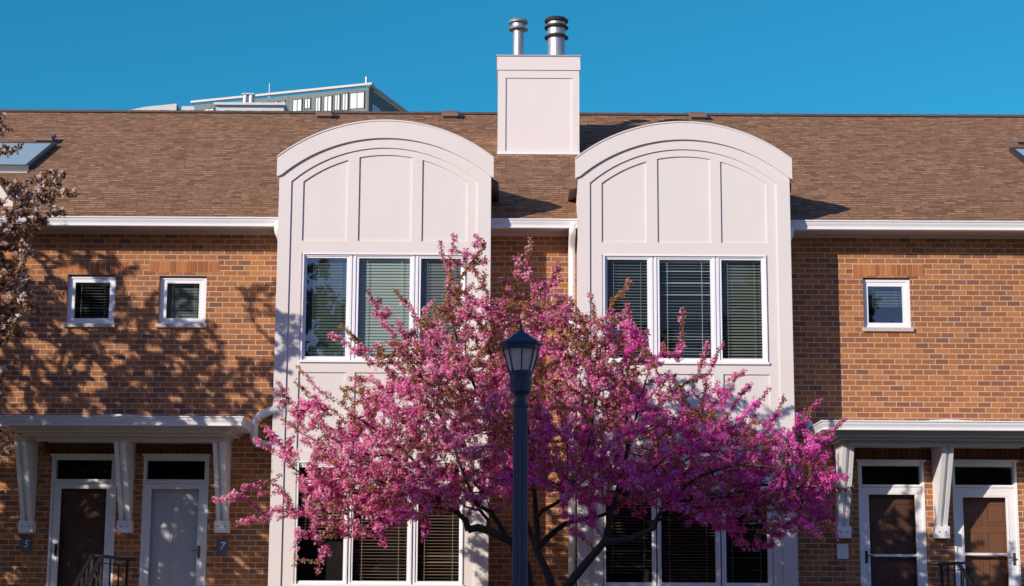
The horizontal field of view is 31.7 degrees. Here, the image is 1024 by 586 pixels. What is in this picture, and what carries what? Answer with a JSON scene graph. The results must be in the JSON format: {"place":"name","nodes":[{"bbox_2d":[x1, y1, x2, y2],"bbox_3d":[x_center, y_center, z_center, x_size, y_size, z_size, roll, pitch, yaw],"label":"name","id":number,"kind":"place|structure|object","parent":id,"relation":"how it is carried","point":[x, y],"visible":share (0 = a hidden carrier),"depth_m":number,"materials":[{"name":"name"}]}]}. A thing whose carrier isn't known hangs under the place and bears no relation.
{"place":"outdoors","nodes":[
{"label":"outdoors","id":0,"kind":"place"},
{"bbox_2d":[132,104,193,109],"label":"warehouse","id":1,"kind":"structure","parent":0,"point":[168,107],"depth_m":105.37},
{"bbox_2d":[191,77,408,111],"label":"office building","id":2,"kind":"structure","parent":0,"point":[371,97],"depth_m":95.87,"materials":[{"name":"white concrete"}]},
{"bbox_2d":[292,98,301,110],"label":"window","id":3,"kind":"structure","parent":2,"relation":"in","point":[297,102],"depth_m":96.50,"materials":[{"name":"white glass"}]},
{"bbox_2d":[304,97,310,109],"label":"window","id":4,"kind":"structure","parent":2,"relation":"in","point":[307,101],"depth_m":96.29,"materials":[{"name":"white glass"}]},
{"bbox_2d":[314,96,320,110],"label":"window","id":5,"kind":"structure","parent":2,"relation":"in","point":[317,98],"depth_m":96.08,"materials":[{"name":"white glass"}]},
{"bbox_2d":[323,94,331,110],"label":"window","id":6,"kind":"structure","parent":2,"relation":"in","point":[327,99],"depth_m":95.87,"materials":[{"name":"white glass"}]},
{"bbox_2d":[334,93,339,110],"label":"window","id":7,"kind":"structure","parent":2,"relation":"in","point":[336,96],"depth_m":95.70,"materials":[{"name":"white glass"}]},
{"bbox_2d":[341,92,348,110],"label":"window","id":8,"kind":"structure","parent":2,"relation":"in","point":[344,104],"depth_m":95.54,"materials":[{"name":"white glass"}]},
{"bbox_2d":[349,91,364,109],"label":"window","id":9,"kind":"structure","parent":2,"relation":"in","point":[356,99],"depth_m":95.31,"materials":[{"name":"white glass"}]},
{"bbox_2d":[372,104,379,111],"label":"window","id":10,"kind":"structure","parent":2,"relation":"in","point":[374,108],"depth_m":95.91,"materials":[{"name":"blue glass"}]},
{"bbox_2d":[0,0,1023,114],"label":"sky","id":11,"kind":"structure","parent":0,"point":[956,57],"materials":[{"name":"blue"}]},
{"label":"ground","id":12,"kind":"structure","parent":0,"visible":0},
{"bbox_2d":[0,112,79,464],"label":"flowering tree","id":13,"kind":"object","parent":12,"relation":"on","point":[13,291],"visible":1,"depth_m":23.94,"materials":[{"name":"pink plant"}]},
{"bbox_2d":[0,16,1023,585],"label":"brick row house","id":14,"kind":"structure","parent":12,"relation":"on","point":[200,282],"depth_m":26.90,"materials":[{"name":"brick"}]},
{"bbox_2d":[20,536,31,551],"bbox_3d":[-7.192,3.715,26.637,0.165,0.231,0.026,0,-10,0],"label":"number plaque","id":15,"kind":"object","parent":14,"relation":"attached to","point":[25,543],"visible":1,"depth_m":26.63,"materials":[{"name":"stone"}]},
{"bbox_2d":[50,483,113,585],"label":"door frame","id":16,"kind":"structure","parent":14,"relation":"in","point":[58,486],"depth_m":26.73,"materials":[{"name":"white paint"}]},
{"bbox_2d":[57,489,106,585],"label":"door","id":17,"kind":"structure","parent":14,"relation":"in","point":[83,511],"depth_m":26.82,"materials":[{"name":"brown wood"}]},
{"bbox_2d":[62,275,115,326],"bbox_3d":[-6.392,0.152,27.462,0.781,0.807,0.445,0,-10,0],"label":"window","id":18,"kind":"structure","parent":14,"relation":"in","point":[91,298],"depth_m":27.41,"materials":[{"name":"plastic"}]},
{"bbox_2d":[73,554,135,585],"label":"iron railing","id":19,"kind":"object","parent":14,"relation":"on","point":[89,579],"visible":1,"depth_m":24.23,"materials":[{"name":"black metal"}]},
{"bbox_2d":[141,484,205,585],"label":"door frame","id":20,"kind":"structure","parent":14,"relation":"in","point":[202,487],"depth_m":26.72,"materials":[{"name":"white paint"}]},
{"bbox_2d":[148,489,198,585],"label":"door","id":21,"kind":"structure","parent":14,"relation":"in","point":[174,512],"depth_m":26.81,"materials":[{"name":"white wood"}]},
{"bbox_2d":[155,277,206,327],"bbox_3d":[-5.001,0.165,27.461,0.768,0.793,0.445,0,-10,0],"label":"window","id":22,"kind":"structure","parent":14,"relation":"in","point":[182,304],"depth_m":27.41,"materials":[{"name":"plastic"}]},
{"bbox_2d":[216,538,227,553],"bbox_3d":[-4.291,3.746,26.634,0.164,0.231,0.026,0,-10,0],"label":"number plaque","id":23,"kind":"object","parent":14,"relation":"attached to","point":[221,545],"visible":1,"depth_m":26.63,"materials":[{"name":"stone"}]},
{"bbox_2d":[837,544,848,558],"bbox_3d":[4.891,3.821,26.632,0.167,0.219,0.021,0,-10,0],"label":"number plaque","id":24,"kind":"object","parent":14,"relation":"attached to","point":[842,551],"visible":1,"depth_m":26.62,"materials":[{"name":"white paint"}]},
{"bbox_2d":[862,278,913,331],"bbox_3d":[5.682,0.207,27.464,0.771,0.826,0.445,0,-10,0],"label":"window","id":25,"kind":"structure","parent":14,"relation":"in","point":[886,301],"depth_m":27.41,"materials":[{"name":"plastic"}]},
{"bbox_2d":[861,487,924,585],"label":"storm door","id":26,"kind":"structure","parent":14,"relation":"in","point":[865,491],"depth_m":26.72,"materials":[{"name":"white paint"}]},
{"bbox_2d":[869,494,916,585],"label":"door","id":27,"kind":"structure","parent":14,"relation":"in","point":[891,517],"depth_m":26.82,"materials":[{"name":"brown wood"}]},
{"bbox_2d":[933,561,983,585],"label":"iron railing","id":28,"kind":"object","parent":14,"relation":"on","point":[966,573],"visible":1,"depth_m":24.95,"materials":[{"name":"black metal"}]},
{"bbox_2d":[963,497,1008,585],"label":"door","id":29,"kind":"structure","parent":14,"relation":"in","point":[984,518],"depth_m":26.82,"materials":[{"name":"brown wood"}]},
{"bbox_2d":[955,488,1018,585],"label":"storm door","id":30,"kind":"structure","parent":14,"relation":"in","point":[1007,493],"depth_m":26.73,"materials":[{"name":"white paint"}]},
{"bbox_2d":[499,321,541,585],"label":"street lamp","id":31,"kind":"object","parent":12,"relation":"on","point":[520,348],"visible":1,"depth_m":17.48,"materials":[{"name":"black metal"}]},
{"bbox_2d":[211,231,854,585],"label":"flowering tree","id":32,"kind":"object","parent":12,"relation":"on","point":[628,393],"visible":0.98,"depth_m":23.00,"materials":[{"name":"pink plant"}]}
]}

